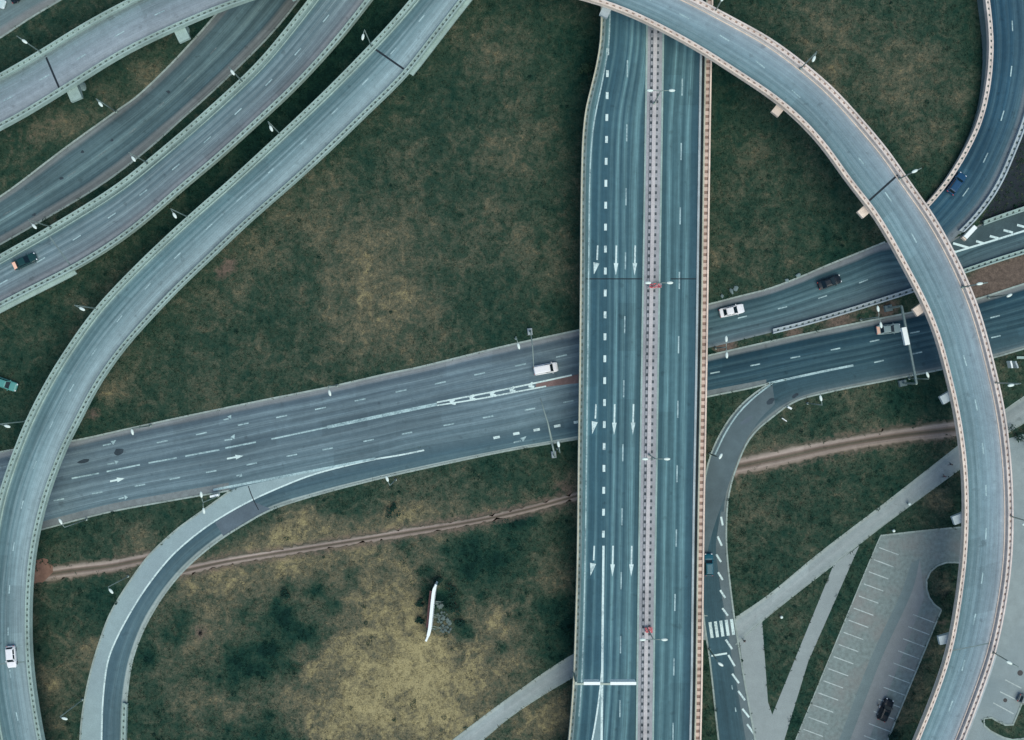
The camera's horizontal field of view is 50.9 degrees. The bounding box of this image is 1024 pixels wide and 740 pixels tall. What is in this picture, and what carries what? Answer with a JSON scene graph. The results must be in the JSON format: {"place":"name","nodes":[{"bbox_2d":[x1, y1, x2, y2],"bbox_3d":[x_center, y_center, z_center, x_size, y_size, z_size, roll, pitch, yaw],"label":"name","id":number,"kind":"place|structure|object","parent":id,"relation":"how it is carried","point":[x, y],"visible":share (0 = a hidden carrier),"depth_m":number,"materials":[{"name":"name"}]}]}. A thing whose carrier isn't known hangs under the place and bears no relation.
{"place":"outdoors","nodes":[
{"label":"outdoors","id":0,"kind":"place"},
{"bbox_2d":[0,0,60,38],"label":"road","id":1,"kind":"structure","parent":0,"point":[15,15],"depth_m":209.98,"materials":[{"name":"grey asphalt"}]},
{"bbox_2d":[0,0,6,8],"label":"car","id":2,"kind":"object","parent":1,"relation":"on","point":[3,4],"visible":1,"depth_m":209.17,"materials":[{"name":"white paint"}]},
{"bbox_2d":[34,558,52,583],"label":"dirt patch","id":3,"kind":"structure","parent":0,"point":[44,572],"depth_m":209.98,"materials":[{"name":"soil"}]},
{"bbox_2d":[37,549,150,582],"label":"dirt track","id":4,"kind":"structure","parent":0,"point":[83,568],"depth_m":209.99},
{"bbox_2d":[0,0,299,244],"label":"road","id":5,"kind":"structure","parent":0,"point":[170,96],"depth_m":209.98,"materials":[{"name":"grey asphalt"}]},
{"bbox_2d":[0,329,578,529],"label":"road","id":6,"kind":"structure","parent":0,"point":[499,389],"depth_m":209.98,"materials":[{"name":"grey asphalt"}]},
{"bbox_2d":[533,362,557,374],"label":"van","id":7,"kind":"object","parent":6,"relation":"on","point":[546,368],"visible":0.91,"depth_m":208.16,"materials":[{"name":"white paint"}]},
{"bbox_2d":[79,416,577,739],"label":"road","id":8,"kind":"structure","parent":0,"point":[161,569],"depth_m":209.98,"materials":[{"name":"grey asphalt"}]},
{"bbox_2d":[178,491,576,577],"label":"dirt track","id":9,"kind":"structure","parent":0,"point":[284,552],"depth_m":209.99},
{"bbox_2d":[0,0,1023,739],"bbox_3d":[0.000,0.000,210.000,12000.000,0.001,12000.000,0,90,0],"label":"ground","id":10,"kind":"structure","parent":0,"point":[1004,274],"depth_m":210.00,"materials":[{"name":"green plant"}]},
{"bbox_2d":[0,377,17,390],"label":"car","id":11,"kind":"object","parent":10,"relation":"on","point":[7,384],"visible":1,"depth_m":209.04,"materials":[{"name":"teal paint"}]},
{"bbox_2d":[60,698,83,719],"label":"street lamp","id":12,"kind":"object","parent":10,"relation":"on","point":[65,718],"visible":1,"depth_m":202.94,"materials":[{"name":"metal"}]},
{"bbox_2d":[58,518,87,527],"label":"street lamp","id":13,"kind":"object","parent":10,"relation":"on","point":[60,520],"visible":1,"depth_m":202.45,"materials":[{"name":"metal"}]},
{"bbox_2d":[96,98,117,112],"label":"street lamp","id":14,"kind":"object","parent":10,"relation":"on","point":[100,103],"visible":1,"depth_m":202.36,"materials":[{"name":"metal"}]},
{"bbox_2d":[108,575,129,593],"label":"street lamp","id":15,"kind":"object","parent":10,"relation":"on","point":[111,591],"visible":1,"depth_m":202.92,"materials":[{"name":"metal"}]},
{"bbox_2d":[121,702,127,739],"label":"roadside barrier","id":16,"kind":"object","parent":10,"relation":"on","point":[124,720],"visible":1,"depth_m":209.24,"materials":[{"name":"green concrete"}]},
{"bbox_2d":[131,424,151,434],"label":"street lamp","id":17,"kind":"object","parent":10,"relation":"on","point":[132,431],"visible":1,"depth_m":202.94,"materials":[{"name":"metal"}]},
{"bbox_2d":[0,0,295,130],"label":"flyover","id":18,"kind":"object","parent":10,"relation":"on","point":[71,61],"visible":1,"depth_m":201.49,"materials":[{"name":"grey concrete"}]},
{"bbox_2d":[17,36,41,52],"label":"street lamp","id":19,"kind":"object","parent":18,"relation":"on","point":[25,41],"visible":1,"depth_m":195.22,"materials":[{"name":"metal"}]},
{"bbox_2d":[0,0,372,312],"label":"flyover","id":20,"kind":"object","parent":10,"relation":"on","point":[281,70],"visible":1,"depth_m":205.99,"materials":[{"name":"grey asphalt"}]},
{"bbox_2d":[12,252,37,269],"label":"car","id":21,"kind":"object","parent":20,"relation":"on","point":[24,261],"visible":1,"depth_m":205.06,"materials":[{"name":"green paint"}]},
{"bbox_2d":[28,219,51,228],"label":"street lamp","id":22,"kind":"object","parent":20,"relation":"on","point":[34,226],"visible":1,"depth_m":197.30,"materials":[{"name":"metal"}]},
{"bbox_2d":[129,152,147,163],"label":"street lamp","id":23,"kind":"object","parent":20,"relation":"on","point":[133,158],"visible":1,"depth_m":196.86,"materials":[{"name":"metal"}]},
{"bbox_2d":[229,67,242,81],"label":"street lamp","id":24,"kind":"object","parent":20,"relation":"on","point":[232,72],"visible":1,"depth_m":195.90,"materials":[{"name":"metal"}]},
{"bbox_2d":[200,491,219,513],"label":"street lamp","id":25,"kind":"object","parent":10,"relation":"on","point":[201,496],"visible":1,"depth_m":199.17,"materials":[{"name":"metal"}]},
{"bbox_2d":[0,0,471,739],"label":"flyover","id":26,"kind":"object","parent":10,"relation":"on","point":[356,92],"visible":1,"depth_m":202.99,"materials":[{"name":"grey concrete"}]},
{"bbox_2d":[5,645,17,667],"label":"car","id":27,"kind":"object","parent":26,"relation":"on","point":[11,657],"visible":1,"depth_m":201.95,"materials":[{"name":"white paint"}]},
{"bbox_2d":[0,420,25,427],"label":"street lamp","id":28,"kind":"object","parent":26,"relation":"on","point":[7,426],"visible":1,"depth_m":195.00,"materials":[{"name":"metal"}]},
{"bbox_2d":[74,305,95,310],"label":"street lamp","id":29,"kind":"object","parent":26,"relation":"on","point":[81,308],"visible":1,"depth_m":194.02,"materials":[{"name":"metal"}]},
{"bbox_2d":[171,209,187,217],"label":"street lamp","id":30,"kind":"object","parent":26,"relation":"on","point":[174,215],"visible":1,"depth_m":193.13,"materials":[{"name":"metal"}]},
{"bbox_2d":[268,121,279,133],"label":"street lamp","id":31,"kind":"object","parent":26,"relation":"on","point":[270,127],"visible":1,"depth_m":193.41,"materials":[{"name":"metal"}]},
{"bbox_2d":[361,29,371,46],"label":"street lamp","id":32,"kind":"object","parent":26,"relation":"on","point":[362,37],"visible":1,"depth_m":193.36,"materials":[{"name":"metal"}]},
{"bbox_2d":[279,587,290,599],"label":"shrub","id":33,"kind":"object","parent":10,"relation":"on","point":[285,594],"visible":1,"depth_m":209.50,"materials":[{"name":"green plant"}]},
{"bbox_2d":[328,384,338,395],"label":"street lamp","id":34,"kind":"object","parent":10,"relation":"on","point":[329,391],"visible":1,"depth_m":199.21,"materials":[{"name":"metal"}]},
{"bbox_2d":[385,476,396,485],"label":"street lamp","id":35,"kind":"object","parent":10,"relation":"on","point":[386,478],"visible":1,"depth_m":199.18,"materials":[{"name":"metal"}]},
{"bbox_2d":[385,503,400,518],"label":"shrub","id":36,"kind":"object","parent":10,"relation":"on","point":[392,508],"visible":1,"depth_m":209.31,"materials":[{"name":"green plant"}]},
{"bbox_2d":[415,599,424,606],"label":"shrub","id":37,"kind":"object","parent":10,"relation":"on","point":[420,603],"visible":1,"depth_m":209.44,"materials":[{"name":"green plant"}]},
{"bbox_2d":[415,617,424,623],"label":"shrub","id":38,"kind":"object","parent":10,"relation":"on","point":[420,620],"visible":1,"depth_m":209.38,"materials":[{"name":"green plant"}]},
{"bbox_2d":[425,581,443,641],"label":"billboard","id":39,"kind":"object","parent":10,"relation":"on","point":[431,606],"visible":1,"depth_m":205.87,"materials":[{"name":"metal"}]},
{"bbox_2d":[433,577,443,584],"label":"shrub","id":40,"kind":"object","parent":10,"relation":"on","point":[439,579],"visible":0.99,"depth_m":209.19,"materials":[{"name":"green plant"}]},
{"bbox_2d":[445,579,458,599],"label":"shrub","id":41,"kind":"object","parent":10,"relation":"on","point":[452,589],"visible":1,"depth_m":209.16,"materials":[{"name":"green plant"}]},
{"bbox_2d":[446,596,461,615],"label":"shrub","id":42,"kind":"object","parent":10,"relation":"on","point":[453,607],"visible":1,"depth_m":209.26,"materials":[{"name":"green plant"}]},
{"bbox_2d":[454,620,464,627],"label":"shrub","id":43,"kind":"object","parent":10,"relation":"on","point":[460,623],"visible":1,"depth_m":209.28,"materials":[{"name":"green plant"}]},
{"bbox_2d":[527,328,533,367],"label":"cantilever mast","id":44,"kind":"object","parent":10,"relation":"on","point":[529,331],"visible":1,"depth_m":203.79,"materials":[{"name":"metal"}]},
{"bbox_2d":[540,397,556,457],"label":"cantilever mast","id":45,"kind":"object","parent":10,"relation":"on","point":[553,453],"visible":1,"depth_m":203.43,"materials":[{"name":"metal"}]},
{"bbox_2d":[577,63,593,80],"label":"shrub","id":46,"kind":"object","parent":10,"relation":"on","point":[587,66],"visible":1,"depth_m":209.15,"materials":[{"name":"green plant"}]},
{"bbox_2d":[568,0,712,739],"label":"flyover","id":47,"kind":"object","parent":10,"relation":"on","point":[644,217],"visible":0.97,"depth_m":202.99,"materials":[{"name":"grey asphalt"}]},
{"bbox_2d":[573,673,635,684],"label":"sign gantry","id":48,"kind":"object","parent":47,"relation":"on","point":[612,681],"visible":1,"depth_m":196.28,"materials":[{"name":"metal"}]},
{"bbox_2d":[645,627,652,632],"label":"flower planter","id":49,"kind":"object","parent":47,"relation":"on","point":[650,629],"visible":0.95,"depth_m":201.86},
{"bbox_2d":[639,626,667,640],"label":"street lamp","id":50,"kind":"object","parent":47,"relation":"on","point":[643,639],"visible":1,"depth_m":193.18,"materials":[{"name":"metal"}]},
{"bbox_2d":[649,283,661,287],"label":"flower planter","id":51,"kind":"object","parent":47,"relation":"on","point":[659,285],"visible":0.88,"depth_m":202.03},
{"bbox_2d":[642,454,669,459],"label":"street lamp","id":52,"kind":"object","parent":47,"relation":"on","point":[654,458],"visible":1,"depth_m":193.09,"materials":[{"name":"metal"}]},
{"bbox_2d":[645,281,672,286],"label":"street lamp","id":53,"kind":"object","parent":47,"relation":"on","point":[649,282],"visible":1,"depth_m":193.11,"materials":[{"name":"metal"}]},
{"bbox_2d":[647,89,674,104],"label":"street lamp","id":54,"kind":"object","parent":47,"relation":"on","point":[651,90],"visible":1,"depth_m":193.17,"materials":[{"name":"metal"}]},
{"bbox_2d":[708,648,722,665],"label":"street lamp","id":55,"kind":"object","parent":10,"relation":"on","point":[719,663],"visible":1,"depth_m":203.20,"materials":[{"name":"metal"}]},
{"bbox_2d":[708,452,722,458],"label":"street lamp","id":56,"kind":"object","parent":10,"relation":"on","point":[719,457],"visible":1,"depth_m":200.08,"materials":[{"name":"metal"}]},
{"bbox_2d":[714,336,727,357],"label":"street lamp","id":57,"kind":"object","parent":10,"relation":"on","point":[726,340],"visible":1,"depth_m":199.17,"materials":[{"name":"metal"}]},
{"bbox_2d":[581,0,1013,739],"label":"flyover","id":58,"kind":"object","parent":10,"relation":"on","point":[821,112],"visible":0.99,"depth_m":197.01,"materials":[{"name":"concrete"}]},
{"bbox_2d":[799,51,816,69],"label":"street lamp","id":59,"kind":"object","parent":58,"relation":"on","point":[813,59],"visible":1,"depth_m":187.63,"materials":[{"name":"metal"}]},
{"bbox_2d":[898,168,920,179],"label":"street lamp","id":60,"kind":"object","parent":58,"relation":"on","point":[913,171],"visible":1,"depth_m":190.94,"materials":[{"name":"metal"}]},
{"bbox_2d":[961,282,987,288],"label":"street lamp","id":61,"kind":"object","parent":58,"relation":"on","point":[978,283],"visible":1,"depth_m":191.13,"materials":[{"name":"metal"}]},
{"bbox_2d":[992,651,1018,667],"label":"street lamp","id":62,"kind":"object","parent":58,"relation":"on","point":[1009,662],"visible":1,"depth_m":190.79,"materials":[{"name":"metal"}]},
{"bbox_2d":[995,382,1020,386],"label":"street lamp","id":63,"kind":"object","parent":58,"relation":"on","point":[1011,384],"visible":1,"depth_m":190.16,"materials":[{"name":"metal"}]},
{"bbox_2d":[806,395,821,404],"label":"street lamp","id":64,"kind":"object","parent":10,"relation":"on","point":[820,398],"visible":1,"depth_m":201.07,"materials":[{"name":"metal"}]},
{"bbox_2d":[859,306,881,327],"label":"street lamp","id":65,"kind":"object","parent":10,"relation":"on","point":[861,319],"visible":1,"depth_m":199.29,"materials":[{"name":"metal"}]},
{"bbox_2d":[888,729,900,739],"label":"shrub","id":66,"kind":"object","parent":10,"relation":"on","point":[894,737],"visible":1,"depth_m":209.27,"materials":[{"name":"green plant"}]},
{"bbox_2d":[883,304,917,386],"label":"sign gantry","id":67,"kind":"object","parent":10,"relation":"on","point":[905,338],"visible":1,"depth_m":202.44,"materials":[{"name":"grey metal"}]},
{"bbox_2d":[908,372,928,379],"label":"street lamp","id":68,"kind":"object","parent":10,"relation":"on","point":[927,375],"visible":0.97,"depth_m":201.86,"materials":[{"name":"metal"}]},
{"bbox_2d":[944,591,954,602],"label":"shrub","id":69,"kind":"object","parent":10,"relation":"on","point":[949,596],"visible":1,"depth_m":209.31,"materials":[{"name":"green plant"}]},
{"bbox_2d":[987,293,1011,298],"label":"street lamp","id":70,"kind":"object","parent":10,"relation":"on","point":[1008,295],"visible":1,"depth_m":204.06,"materials":[{"name":"metal"}]},
{"bbox_2d":[979,135,1023,222],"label":"gravel","id":71,"kind":"structure","parent":10,"relation":"on","point":[1009,179],"depth_m":209.99,"materials":[{"name":"gravel"}]},
{"bbox_2d":[982,206,1023,225],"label":"roadside barrier","id":72,"kind":"object","parent":10,"relation":"on","point":[1003,215],"visible":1,"depth_m":209.24,"materials":[{"name":"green concrete"}]},
{"bbox_2d":[1006,361,1012,367],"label":"road sign","id":73,"kind":"object","parent":10,"relation":"on","point":[1009,364],"visible":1,"depth_m":208.08,"materials":[{"name":"metal"}]},
{"bbox_2d":[1012,361,1018,367],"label":"road sign","id":74,"kind":"object","parent":10,"relation":"on","point":[1015,364],"visible":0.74,"depth_m":207.92,"materials":[{"name":"metal"}]},
{"bbox_2d":[1008,424,1023,442],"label":"shrub","id":75,"kind":"object","parent":10,"relation":"on","point":[1018,437],"visible":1,"depth_m":209.11,"materials":[{"name":"green plant"}]},
{"bbox_2d":[1017,693,1023,704],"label":"car","id":76,"kind":"object","parent":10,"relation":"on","point":[1020,698],"visible":1,"depth_m":208.91,"materials":[{"name":"grey paint"}]},
{"bbox_2d":[453,615,706,739],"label":"path","id":77,"kind":"structure","parent":0,"point":[489,722],"depth_m":209.98,"materials":[{"name":"grey concrete"}]},
{"bbox_2d":[740,546,858,739],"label":"path","id":78,"kind":"structure","parent":0,"point":[768,724],"depth_m":209.99,"materials":[{"name":"grey concrete"}]},
{"bbox_2d":[734,419,955,478],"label":"dirt track","id":79,"kind":"structure","parent":0,"point":[798,454],"depth_m":209.99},
{"bbox_2d":[703,327,1023,739],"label":"road","id":80,"kind":"structure","parent":0,"point":[751,416],"depth_m":209.98,"materials":[{"name":"grey asphalt"}]},
{"bbox_2d":[704,553,713,575],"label":"car","id":81,"kind":"object","parent":80,"relation":"on","point":[708,564],"visible":0.94,"depth_m":208.84,"materials":[{"name":"blue paint"}]},
{"bbox_2d":[707,283,1023,397],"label":"road","id":82,"kind":"structure","parent":0,"point":[755,365],"depth_m":209.98,"materials":[{"name":"grey asphalt"}]},
{"bbox_2d":[876,323,900,334],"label":"car","id":83,"kind":"object","parent":82,"relation":"on","point":[894,328],"visible":0.94,"depth_m":209.04,"materials":[{"name":"silver metal"}]},
{"bbox_2d":[708,211,1023,347],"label":"road","id":84,"kind":"structure","parent":0,"point":[874,272],"depth_m":209.98,"materials":[{"name":"grey asphalt"}]},
{"bbox_2d":[719,304,744,317],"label":"car","id":85,"kind":"object","parent":84,"relation":"on","point":[735,309],"visible":1,"depth_m":209.03,"materials":[{"name":"white paint"}]},
{"bbox_2d":[817,274,841,289],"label":"car","id":86,"kind":"object","parent":84,"relation":"on","point":[832,280],"visible":1,"depth_m":209.05,"materials":[{"name":"black paint"}]},
{"bbox_2d":[772,288,913,333],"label":"roadside barrier","id":87,"kind":"object","parent":84,"relation":"on","point":[842,312],"visible":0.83,"depth_m":209.24,"materials":[{"name":"concrete"}]},
{"bbox_2d":[961,225,976,240],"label":"crash cushion","id":88,"kind":"object","parent":84,"relation":"on","point":[969,232],"visible":1,"depth_m":209.00,"materials":[{"name":"white plastic"}]},
{"bbox_2d":[963,249,1023,272],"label":"roadside barrier","id":89,"kind":"object","parent":84,"relation":"on","point":[993,261],"visible":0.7,"depth_m":209.24,"materials":[{"name":"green concrete"}]},
{"bbox_2d":[795,527,960,739],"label":"parking pavement","id":90,"kind":"structure","parent":0,"point":[882,640],"depth_m":209.98,"materials":[{"name":"grey asphalt"}]},
{"bbox_2d":[877,698,893,721],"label":"car","id":91,"kind":"object","parent":90,"relation":"on","point":[884,712],"visible":1,"depth_m":208.81,"materials":[{"name":"black paint"}]},
{"bbox_2d":[735,396,1023,644],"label":"path","id":92,"kind":"structure","parent":0,"point":[750,619],"depth_m":209.98,"materials":[{"name":"grey concrete"}]},
{"bbox_2d":[929,0,1023,241],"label":"road","id":93,"kind":"structure","parent":0,"point":[981,166],"depth_m":208.80,"materials":[{"name":"grey asphalt"}]},
{"bbox_2d":[946,172,966,195],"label":"car","id":94,"kind":"object","parent":93,"relation":"on","point":[954,186],"visible":1,"depth_m":208.25,"materials":[{"name":"blue paint"}]},
{"bbox_2d":[926,0,993,206],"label":"roadside barrier","id":95,"kind":"object","parent":93,"relation":"on","point":[982,107],"visible":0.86,"depth_m":207.89,"materials":[{"name":"concrete"}]},
{"bbox_2d":[958,112,1023,232],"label":"roadside barrier","id":96,"kind":"object","parent":93,"relation":"on","point":[997,184],"visible":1,"depth_m":208.63,"materials":[{"name":"concrete"}]},
{"bbox_2d":[966,434,1023,739],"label":"parking pavement","id":97,"kind":"structure","parent":0,"point":[1006,680],"depth_m":209.98,"materials":[{"name":"grey asphalt"}]}
]}

